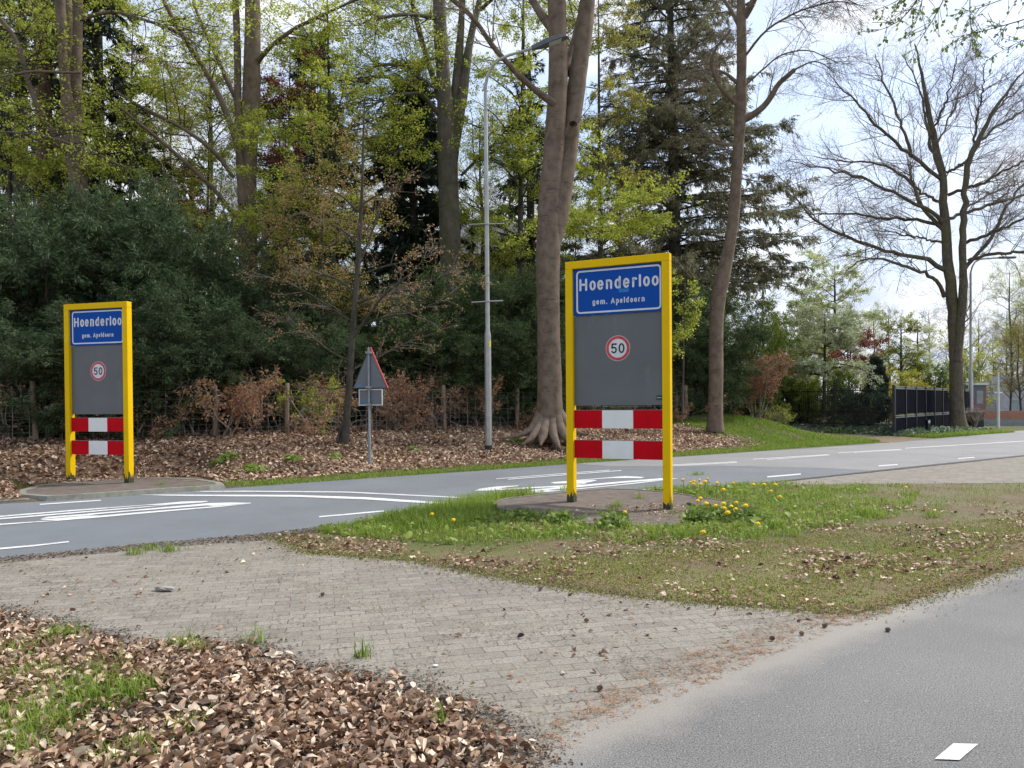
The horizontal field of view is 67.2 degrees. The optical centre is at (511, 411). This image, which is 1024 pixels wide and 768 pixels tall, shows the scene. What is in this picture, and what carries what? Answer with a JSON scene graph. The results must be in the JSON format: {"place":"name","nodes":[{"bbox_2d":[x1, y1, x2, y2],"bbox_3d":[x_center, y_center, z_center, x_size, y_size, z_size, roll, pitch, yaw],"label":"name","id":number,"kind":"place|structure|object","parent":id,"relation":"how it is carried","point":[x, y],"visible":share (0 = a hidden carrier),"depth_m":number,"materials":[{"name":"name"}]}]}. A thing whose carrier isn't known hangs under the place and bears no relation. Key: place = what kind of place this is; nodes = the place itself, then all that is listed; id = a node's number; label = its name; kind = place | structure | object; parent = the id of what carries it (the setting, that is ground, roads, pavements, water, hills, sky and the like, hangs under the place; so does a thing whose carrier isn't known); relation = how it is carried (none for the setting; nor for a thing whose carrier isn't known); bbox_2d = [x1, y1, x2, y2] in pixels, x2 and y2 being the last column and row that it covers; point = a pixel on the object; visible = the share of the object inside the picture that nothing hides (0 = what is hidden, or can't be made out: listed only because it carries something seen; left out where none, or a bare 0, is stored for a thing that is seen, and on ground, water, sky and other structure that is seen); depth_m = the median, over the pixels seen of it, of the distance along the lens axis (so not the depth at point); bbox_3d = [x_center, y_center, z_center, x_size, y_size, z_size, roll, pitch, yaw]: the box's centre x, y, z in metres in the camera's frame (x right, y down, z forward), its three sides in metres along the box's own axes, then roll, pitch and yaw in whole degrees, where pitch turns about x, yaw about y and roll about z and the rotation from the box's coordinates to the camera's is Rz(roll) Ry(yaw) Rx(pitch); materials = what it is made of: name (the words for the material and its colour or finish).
{"place":"outdoors","nodes":[
{"label":"outdoors","id":0,"kind":"place"},
{"bbox_2d":[0,435,1020,559],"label":"road","id":1,"kind":"structure","parent":0,"point":[257,515],"depth_m":11.74,"materials":[{"name":"grey asphalt"}]},
{"bbox_2d":[0,402,1023,767],"bbox_3d":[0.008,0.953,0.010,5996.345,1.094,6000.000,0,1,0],"label":"ground","id":2,"kind":"structure","parent":0,"point":[958,506],"depth_m":8.35,"materials":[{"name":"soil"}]},
{"bbox_2d":[0,0,113,236],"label":"tall tree","id":3,"kind":"object","parent":2,"relation":"on","point":[18,185],"visible":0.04,"depth_m":30.71,"materials":[{"name":"green plant"}]},
{"bbox_2d":[0,0,115,237],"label":"young beech","id":4,"kind":"object","parent":2,"relation":"on","point":[9,148],"visible":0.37,"depth_m":26.23,"materials":[{"name":"green plant"}]},
{"bbox_2d":[0,0,135,223],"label":"tree","id":5,"kind":"object","parent":2,"relation":"on","point":[48,92],"visible":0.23,"depth_m":27.70,"materials":[{"name":"green plant"}]},
{"bbox_2d":[0,186,182,423],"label":"yew shrub","id":6,"kind":"object","parent":2,"relation":"on","point":[80,266],"visible":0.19,"depth_m":17.67,"materials":[{"name":"green plant"}]},
{"bbox_2d":[11,0,178,234],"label":"spruce tree","id":7,"kind":"object","parent":2,"relation":"on","point":[117,82],"visible":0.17,"depth_m":28.48,"materials":[{"name":"green plant"}]},
{"bbox_2d":[0,293,201,438],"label":"yew shrub","id":8,"kind":"object","parent":2,"relation":"on","point":[42,359],"visible":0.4,"depth_m":16.31,"materials":[{"name":"green plant"}]},
{"bbox_2d":[0,0,241,235],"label":"young beech","id":9,"kind":"object","parent":2,"relation":"on","point":[131,80],"visible":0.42,"depth_m":26.54,"materials":[{"name":"green plant"}]},
{"bbox_2d":[19,477,224,501],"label":"sign plinth","id":10,"kind":"structure","parent":2,"relation":"on","point":[89,489],"depth_m":13.52,"materials":[{"name":"concrete"}]},
{"bbox_2d":[64,301,133,482],"bbox_3d":[-7.839,-0.284,14.604,1.469,3.542,0.126,0,1,16],"label":"town sign","id":11,"kind":"object","parent":10,"relation":"on","point":[98,374],"visible":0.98,"depth_m":14.58,"materials":[{"name":"metal"}]},
{"bbox_2d":[0,172,247,364],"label":"yew shrub","id":12,"kind":"object","parent":2,"relation":"on","point":[83,217],"visible":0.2,"depth_m":18.00,"materials":[{"name":"green plant"}]},
{"bbox_2d":[0,0,256,236],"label":"beech tree","id":13,"kind":"object","parent":2,"relation":"on","point":[69,39],"visible":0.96,"depth_m":23.50,"materials":[{"name":"green plant"}]},
{"bbox_2d":[7,277,265,440],"bbox_3d":[-9.097,-1.189,19.239,5.392,4.042,5.462,0,1,25],"label":"yew shrub","id":14,"kind":"object","parent":2,"relation":"on","point":[160,372],"visible":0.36,"depth_m":18.00,"materials":[{"name":"green plant"}]},
{"bbox_2d":[33,163,268,426],"bbox_3d":[-9.766,-2.490,20.888,6.104,6.910,6.027,0,1,13],"label":"yew shrub","id":15,"kind":"object","parent":2,"relation":"on","point":[139,211],"visible":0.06,"depth_m":18.79,"materials":[{"name":"green plant"}]},
{"bbox_2d":[99,279,312,430],"bbox_3d":[-8.384,-1.196,20.317,5.392,3.912,5.462,-1,1,-43],"label":"yew shrub","id":16,"kind":"object","parent":2,"relation":"on","point":[228,373],"visible":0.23,"depth_m":18.77,"materials":[{"name":"green plant"}]},
{"bbox_2d":[137,60,285,287],"bbox_3d":[-11.412,-6.178,29.223,5.507,12.554,5.790,0,1,18],"label":"young beech","id":17,"kind":"object","parent":2,"relation":"on","point":[183,108],"visible":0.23,"depth_m":28.24,"materials":[{"name":"green plant"}]},
{"bbox_2d":[153,1,287,260],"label":"bare tree","id":18,"kind":"object","parent":2,"relation":"on","point":[211,175],"visible":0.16,"depth_m":39.32,"materials":[{"name":"brown plant"}]},
{"bbox_2d":[0,616,460,767],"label":"grass","id":19,"kind":"structure","parent":2,"relation":"on","point":[95,692],"depth_m":3.83,"materials":[{"name":"green plant"}]},
{"bbox_2d":[191,365,281,436],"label":"beech thicket","id":20,"kind":"object","parent":2,"relation":"on","point":[243,400],"visible":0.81,"depth_m":18.26,"materials":[{"name":"brown plant"}]},
{"bbox_2d":[142,223,336,363],"bbox_3d":[-8.151,-2.155,22.119,6.027,5.998,6.104,-1,1,-23],"label":"yew shrub","id":21,"kind":"object","parent":2,"relation":"on","point":[251,295],"visible":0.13,"depth_m":21.54,"materials":[{"name":"green plant"}]},
{"bbox_2d":[66,0,415,320],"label":"beech tree","id":22,"kind":"object","parent":2,"relation":"on","point":[249,93],"visible":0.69,"depth_m":25.03,"materials":[{"name":"green plant"}]},
{"bbox_2d":[0,607,535,767],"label":"leaf litter","id":23,"kind":"object","parent":2,"relation":"on","point":[271,705],"visible":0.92,"depth_m":3.62,"materials":[{"name":"brown plant"}]},
{"bbox_2d":[212,98,346,299],"bbox_3d":[-7.030,-5.068,24.526,3.682,9.688,5.431,0,1,0],"label":"young beech","id":24,"kind":"object","parent":2,"relation":"on","point":[253,130],"visible":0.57,"depth_m":23.86,"materials":[{"name":"green plant"}]},
{"bbox_2d":[235,32,324,291],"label":"red leaved tree","id":25,"kind":"object","parent":2,"relation":"on","point":[276,83],"visible":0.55,"depth_m":29.15,"materials":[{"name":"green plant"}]},
{"bbox_2d":[218,312,349,428],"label":"yew shrub","id":26,"kind":"object","parent":2,"relation":"on","point":[280,355],"visible":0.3,"depth_m":20.27,"materials":[{"name":"green plant"}]},
{"bbox_2d":[270,373,344,433],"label":"green shrub","id":27,"kind":"object","parent":2,"relation":"on","point":[309,400],"visible":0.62,"depth_m":20.09,"materials":[{"name":"green plant"}]},
{"bbox_2d":[170,0,468,302],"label":"young beech","id":28,"kind":"object","parent":2,"relation":"on","point":[296,47],"visible":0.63,"depth_m":26.38,"materials":[{"name":"green plant"}]},
{"bbox_2d":[257,26,385,324],"bbox_3d":[-9.325,-9.134,37.237,8.133,18.522,7.799,0,1,42],"label":"spruce tree","id":29,"kind":"object","parent":2,"relation":"on","point":[307,162],"visible":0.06,"depth_m":36.35,"materials":[{"name":"green plant"}]},
{"bbox_2d":[235,103,409,412],"bbox_3d":[-5.653,-4.379,23.041,5.153,8.918,4.809,0,1,41],"label":"bronze leaved tree","id":30,"kind":"object","parent":2,"relation":"on","point":[293,191],"visible":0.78,"depth_m":22.09,"materials":[{"name":"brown plant"}]},
{"bbox_2d":[0,381,703,442],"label":"wire fence","id":31,"kind":"object","parent":2,"relation":"on","point":[35,431],"visible":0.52,"depth_m":19.52,"materials":[{"name":"brown wood"}]},
{"bbox_2d":[232,97,497,445],"bbox_3d":[-3.344,-3.343,18.532,6.099,8.424,3.233,0,1,0],"label":"copper beech sapling","id":32,"kind":"object","parent":2,"relation":"on","point":[343,432],"visible":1,"depth_m":18.50,"materials":[{"name":"brown plant"}]},
{"bbox_2d":[208,422,524,473],"bbox_3d":[-2.415,0.757,19.576,3.045,0.870,10.593,0,1,34],"label":"ground cover","id":33,"kind":"object","parent":2,"relation":"on","point":[229,455],"visible":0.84,"depth_m":16.36,"materials":[{"name":"green plant"}]},
{"bbox_2d":[353,347,387,463],"bbox_3d":[-3.094,-0.053,16.816,0.808,2.723,0.110,0,1,8],"label":"warning sign","id":34,"kind":"object","parent":2,"relation":"on","point":[370,384],"visible":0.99,"depth_m":16.82,"materials":[{"name":"metal"}]},
{"bbox_2d":[306,320,438,424],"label":"evergreen shrub","id":35,"kind":"object","parent":2,"relation":"on","point":[359,353],"visible":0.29,"depth_m":23.12,"materials":[{"name":"green plant"}]},
{"bbox_2d":[0,421,766,499],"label":"leaf litter","id":36,"kind":"object","parent":2,"relation":"on","point":[279,435],"visible":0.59,"depth_m":17.88,"materials":[{"name":"brown plant"}]},
{"bbox_2d":[519,139,703,409],"bbox_3d":[3.243,-4.088,24.621,6.079,8.037,5.417,0,1,0],"label":"young beech","id":37,"kind":"object","parent":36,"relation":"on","point":[578,216],"visible":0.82,"depth_m":24.31,"materials":[{"name":"green plant"}]},
{"bbox_2d":[351,376,435,428],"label":"beech thicket","id":38,"kind":"object","parent":2,"relation":"on","point":[426,390],"visible":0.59,"depth_m":21.72,"materials":[{"name":"orange plant"}]},
{"bbox_2d":[333,272,471,420],"bbox_3d":[-2.833,-2.014,25.587,5.727,5.035,5.111,-1,1,-44],"label":"evergreen shrub","id":39,"kind":"object","parent":2,"relation":"on","point":[398,321],"visible":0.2,"depth_m":24.29,"materials":[{"name":"green plant"}]},
{"bbox_2d":[350,53,477,322],"bbox_3d":[-4.181,-7.553,32.926,5.925,15.339,5.802,0,1,0],"label":"spruce tree","id":40,"kind":"object","parent":2,"relation":"on","point":[405,240],"visible":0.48,"depth_m":32.11,"materials":[{"name":"green plant"}]},
{"bbox_2d":[0,536,852,767],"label":"paved apron","id":41,"kind":"object","parent":2,"relation":"on","point":[479,655],"visible":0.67,"depth_m":5.34,"materials":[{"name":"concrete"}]},
{"bbox_2d":[0,524,339,562],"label":"road edge grit","id":42,"kind":"object","parent":41,"relation":"on","point":[116,549],"visible":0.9,"depth_m":8.33,"materials":[{"name":"gravel"}]},
{"bbox_2d":[1,603,582,767],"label":"soil crumbs","id":43,"kind":"object","parent":41,"relation":"on","point":[499,719],"visible":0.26,"depth_m":3.88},
{"bbox_2d":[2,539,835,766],"bbox_3d":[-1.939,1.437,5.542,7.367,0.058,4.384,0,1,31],"label":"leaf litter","id":44,"kind":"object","parent":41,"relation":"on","point":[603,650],"visible":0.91,"depth_m":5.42,"materials":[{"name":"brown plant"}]},
{"bbox_2d":[0,539,843,746],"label":"twig debris","id":45,"kind":"object","parent":41,"relation":"on","point":[398,626],"visible":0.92,"depth_m":5.35,"materials":[{"name":"brown plant"}]},
{"bbox_2d":[286,0,574,297],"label":"beech tree","id":46,"kind":"object","parent":2,"relation":"on","point":[450,125],"visible":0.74,"depth_m":28.54,"materials":[{"name":"green plant"}]},
{"bbox_2d":[380,327,510,425],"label":"evergreen shrub","id":47,"kind":"object","parent":2,"relation":"on","point":[462,376],"visible":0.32,"depth_m":23.31,"materials":[{"name":"green plant"}]},
{"bbox_2d":[373,485,541,532],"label":"grass","id":48,"kind":"structure","parent":2,"relation":"on","point":[461,508],"depth_m":10.08,"materials":[{"name":"green plant"}]},
{"bbox_2d":[400,310,537,426],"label":"evergreen shrub","id":49,"kind":"object","parent":2,"relation":"on","point":[515,370],"visible":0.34,"depth_m":23.68,"materials":[{"name":"green plant"}]},
{"bbox_2d":[422,91,535,285],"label":"beech","id":50,"kind":"object","parent":2,"relation":"on","point":[482,261],"visible":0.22,"depth_m":39.24,"materials":[{"name":"green plant"}]},
{"bbox_2d":[408,261,564,420],"bbox_3d":[-1.533,-2.178,26.294,5.727,5.413,5.111,0,1,32],"label":"evergreen shrub","id":51,"kind":"object","parent":2,"relation":"on","point":[473,295],"visible":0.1,"depth_m":24.46,"materials":[{"name":"green plant"}]},
{"bbox_2d":[421,254,565,419],"bbox_3d":[-0.508,-2.365,27.173,5.713,5.790,6.401,0,1,42],"label":"evergreen shrub","id":52,"kind":"object","parent":2,"relation":"on","point":[531,272],"visible":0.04,"depth_m":25.80,"materials":[{"name":"green plant"}]},
{"bbox_2d":[417,0,612,286],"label":"young beech","id":53,"kind":"object","parent":2,"relation":"on","point":[520,256],"visible":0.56,"depth_m":28.91,"materials":[{"name":"green plant"}]},
{"bbox_2d":[469,34,567,451],"bbox_3d":[0.184,-4.140,19.429,2.537,10.495,0.334,0,1,8],"label":"street lamp","id":54,"kind":"object","parent":2,"relation":"on","point":[547,42],"visible":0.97,"depth_m":19.52,"materials":[{"name":"metal"}]},
{"bbox_2d":[469,259,581,345],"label":"evergreen shrub","id":55,"kind":"object","parent":2,"relation":"on","point":[531,315],"visible":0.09,"depth_m":26.01,"materials":[{"name":"green plant"}]},
{"bbox_2d":[473,314,582,424],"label":"evergreen shrub","id":56,"kind":"object","parent":2,"relation":"on","point":[513,336],"visible":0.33,"depth_m":23.99,"materials":[{"name":"green plant"}]},
{"bbox_2d":[477,50,583,281],"bbox_3d":[1.336,-9.380,39.797,6.687,19.037,6.529,0,1,0],"label":"spruce tree","id":57,"kind":"object","parent":2,"relation":"on","point":[531,241],"visible":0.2,"depth_m":39.69,"materials":[{"name":"green plant"}]},
{"bbox_2d":[419,0,643,449],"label":"beech tree","id":58,"kind":"object","parent":2,"relation":"on","point":[563,100],"visible":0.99,"depth_m":21.19,"materials":[{"name":"brown plant"}]},
{"bbox_2d":[225,439,875,487],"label":"grass","id":59,"kind":"structure","parent":2,"relation":"on","point":[506,466],"depth_m":17.58,"materials":[{"name":"green plant"}]},
{"bbox_2d":[547,0,657,258],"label":"yellow leaved tree","id":60,"kind":"object","parent":2,"relation":"on","point":[636,105],"visible":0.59,"depth_m":30.20,"materials":[{"name":"green plant"}]},
{"bbox_2d":[313,480,925,545],"bbox_3d":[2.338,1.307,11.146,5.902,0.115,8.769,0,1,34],"label":"grass","id":61,"kind":"structure","parent":2,"relation":"on","point":[398,527],"depth_m":9.32,"materials":[{"name":"green plant"}]},
{"bbox_2d":[493,488,761,526],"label":"sign plinth","id":62,"kind":"structure","parent":2,"relation":"on","point":[601,498],"depth_m":11.23,"materials":[{"name":"grey concrete"}]},
{"bbox_2d":[565,252,672,509],"bbox_3d":[1.511,-0.335,11.012,1.546,3.715,0.126,0,1,26],"label":"town sign","id":63,"kind":"object","parent":62,"relation":"on","point":[614,357],"visible":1,"depth_m":10.98,"materials":[{"name":"metal"}]},
{"bbox_2d":[234,532,1023,624],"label":"soil crumbs","id":64,"kind":"object","parent":2,"relation":"on","point":[739,603],"visible":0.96,"depth_m":6.11,"materials":[{"name":"brown soil"}]},
{"bbox_2d":[499,501,770,527],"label":"ground cover","id":65,"kind":"object","parent":2,"relation":"on","point":[695,513],"visible":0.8,"depth_m":9.50,"materials":[{"name":"green plant"}]},
{"bbox_2d":[254,531,1023,632],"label":"moss","id":66,"kind":"object","parent":2,"relation":"on","point":[621,595],"visible":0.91,"depth_m":6.17,"materials":[{"name":"green plant"}]},
{"bbox_2d":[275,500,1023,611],"bbox_3d":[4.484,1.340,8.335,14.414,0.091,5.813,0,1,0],"label":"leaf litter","id":67,"kind":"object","parent":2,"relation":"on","point":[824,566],"visible":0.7,"depth_m":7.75,"materials":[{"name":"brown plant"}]},
{"bbox_2d":[626,286,727,416],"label":"evergreen shrub","id":68,"kind":"object","parent":2,"relation":"on","point":[704,340],"visible":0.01,"depth_m":29.17,"materials":[{"name":"green plant"}]},
{"bbox_2d":[671,267,707,414],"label":"sapling","id":69,"kind":"object","parent":2,"relation":"on","point":[682,335],"visible":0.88,"depth_m":23.00,"materials":[{"name":"green plant"}]},
{"bbox_2d":[560,0,823,413],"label":"cedar tree","id":70,"kind":"object","parent":2,"relation":"on","point":[647,138],"visible":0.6,"depth_m":34.58,"materials":[{"name":"green plant"}]},
{"bbox_2d":[654,282,775,414],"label":"evergreen shrub","id":71,"kind":"object","parent":2,"relation":"on","point":[729,308],"visible":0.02,"depth_m":31.46,"materials":[{"name":"green plant"}]},
{"bbox_2d":[672,311,775,415],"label":"evergreen shrub","id":72,"kind":"object","parent":2,"relation":"on","point":[699,362],"visible":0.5,"depth_m":29.23,"materials":[{"name":"green plant"}]},
{"bbox_2d":[545,485,948,541],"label":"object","id":73,"kind":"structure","parent":2,"relation":"on","point":[867,510],"depth_m":9.83,"materials":[{"name":"yellow plant"}]},
{"bbox_2d":[491,516,1023,610],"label":"moss","id":74,"kind":"object","parent":2,"relation":"on","point":[914,548],"visible":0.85,"depth_m":7.06,"materials":[{"name":"green plant"}]},
{"bbox_2d":[699,294,822,418],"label":"garden shrub","id":75,"kind":"object","parent":2,"relation":"on","point":[776,343],"visible":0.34,"depth_m":35.17,"materials":[{"name":"green plant"}]},
{"bbox_2d":[734,348,798,417],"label":"red shrub","id":76,"kind":"object","parent":2,"relation":"on","point":[758,385],"visible":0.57,"depth_m":30.02,"materials":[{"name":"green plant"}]},
{"bbox_2d":[658,0,891,431],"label":"beech tree","id":77,"kind":"object","parent":2,"relation":"on","point":[742,117],"visible":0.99,"depth_m":26.23,"materials":[{"name":"brown plant"}]},
{"bbox_2d":[731,291,830,417],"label":"garden shrub","id":78,"kind":"object","parent":2,"relation":"on","point":[803,354],"visible":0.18,"depth_m":39.47,"materials":[{"name":"green plant"}]},
{"bbox_2d":[777,354,835,423],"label":"garden shrub","id":79,"kind":"object","parent":2,"relation":"on","point":[799,386],"visible":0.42,"depth_m":38.52,"materials":[{"name":"green plant"}]},
{"bbox_2d":[784,356,864,420],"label":"garden shrub","id":80,"kind":"object","parent":2,"relation":"on","point":[842,378],"visible":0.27,"depth_m":38.48,"materials":[{"name":"green plant"}]},
{"bbox_2d":[760,296,890,410],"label":"blossom tree","id":81,"kind":"object","parent":2,"relation":"on","point":[844,339],"visible":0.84,"depth_m":36.02,"materials":[{"name":"green plant"}]},
{"bbox_2d":[779,241,875,414],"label":"blossom tree","id":82,"kind":"object","parent":2,"relation":"on","point":[810,290],"visible":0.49,"depth_m":45.35,"materials":[{"name":"green plant"}]},
{"bbox_2d":[764,385,894,435],"bbox_3d":[13.961,-0.047,36.628,0.108,2.222,10.094,-1,1,-22],"label":"metal railing","id":83,"kind":"object","parent":2,"relation":"on","point":[813,419],"visible":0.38,"depth_m":35.11,"materials":[{"name":"black metal"}]},
{"bbox_2d":[806,327,890,380],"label":"red maple","id":84,"kind":"object","parent":2,"relation":"on","point":[865,342],"visible":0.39,"depth_m":40.08,"materials":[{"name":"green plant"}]},
{"bbox_2d":[822,378,887,426],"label":"garden shrub","id":85,"kind":"object","parent":2,"relation":"on","point":[851,407],"visible":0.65,"depth_m":36.09,"materials":[{"name":"green plant"}]},
{"bbox_2d":[863,354,891,422],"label":"conical conifer","id":86,"kind":"object","parent":2,"relation":"on","point":[880,369],"visible":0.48,"depth_m":36.24,"materials":[{"name":"green plant"}]},
{"bbox_2d":[745,11,1023,427],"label":"oak tree","id":87,"kind":"object","parent":2,"relation":"on","point":[957,306],"visible":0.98,"depth_m":37.06,"materials":[{"name":"brown plant"}]},
{"bbox_2d":[756,456,1023,485],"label":"paved strip","id":88,"kind":"object","parent":2,"relation":"on","point":[1007,470],"visible":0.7,"depth_m":15.38,"materials":[{"name":"concrete"}]},
{"bbox_2d":[876,309,931,384],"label":"garden tree","id":89,"kind":"object","parent":2,"relation":"on","point":[919,352],"visible":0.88,"depth_m":49.67,"materials":[{"name":"green plant"}]},
{"bbox_2d":[823,424,993,436],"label":"ivy","id":90,"kind":"object","parent":2,"relation":"on","point":[942,429],"visible":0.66,"depth_m":33.62,"materials":[{"name":"green plant"}]},
{"bbox_2d":[894,385,967,434],"bbox_3d":[21.058,-0.061,38.055,0.100,2.280,15.801,0,1,41],"label":"panel fence","id":91,"kind":"object","parent":2,"relation":"on","point":[915,400],"visible":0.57,"depth_m":35.48,"materials":[{"name":"black metal"}]},
{"bbox_2d":[931,327,1023,408],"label":"garden shrub","id":92,"kind":"object","parent":2,"relation":"on","point":[966,357],"visible":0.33,"depth_m":57.31,"materials":[{"name":"green plant"}]},
{"bbox_2d":[972,259,1023,375],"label":"beech","id":93,"kind":"object","parent":2,"relation":"on","point":[1009,300],"visible":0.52,"depth_m":72.16,"materials":[{"name":"green plant"}]},
{"bbox_2d":[983,376,1023,410],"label":"tiled house","id":94,"kind":"structure","parent":2,"relation":"on","point":[1004,402],"depth_m":62.74,"materials":[{"name":"grey tile"}]},
{"bbox_2d":[994,314,1023,410],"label":"olive tree","id":95,"kind":"object","parent":2,"relation":"on","point":[1017,375],"visible":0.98,"depth_m":50.11,"materials":[{"name":"green plant"}]},
{"bbox_2d":[1,0,1023,399],"label":"sky","id":96,"kind":"structure","parent":0,"point":[777,110],"materials":[{"name":"white"}]},
{"bbox_2d":[509,565,1023,767],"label":"bike path","id":97,"kind":"structure","parent":0,"point":[917,688],"depth_m":3.79,"materials":[{"name":"grey asphalt"}]},
{"bbox_2d":[529,549,1023,766],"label":"fallen needles","id":98,"kind":"object","parent":97,"relation":"on","point":[704,666],"visible":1,"depth_m":4.53,"materials":[{"name":"brown plant"}]},
{"bbox_2d":[672,413,880,447],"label":"grass","id":99,"kind":"structure","parent":0,"point":[789,439],"depth_m":27.45,"materials":[{"name":"green plant"}]},
{"bbox_2d":[576,430,1023,470],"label":"old road surface","id":100,"kind":"object","parent":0,"point":[907,454],"visible":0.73,"depth_m":20.95,"materials":[{"name":"grey asphalt"}]},
{"bbox_2d":[857,0,1023,73],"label":"overhanging bough","id":101,"kind":"object","parent":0,"point":[974,34],"visible":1,"depth_m":9.46,"materials":[{"name":"green plant"}]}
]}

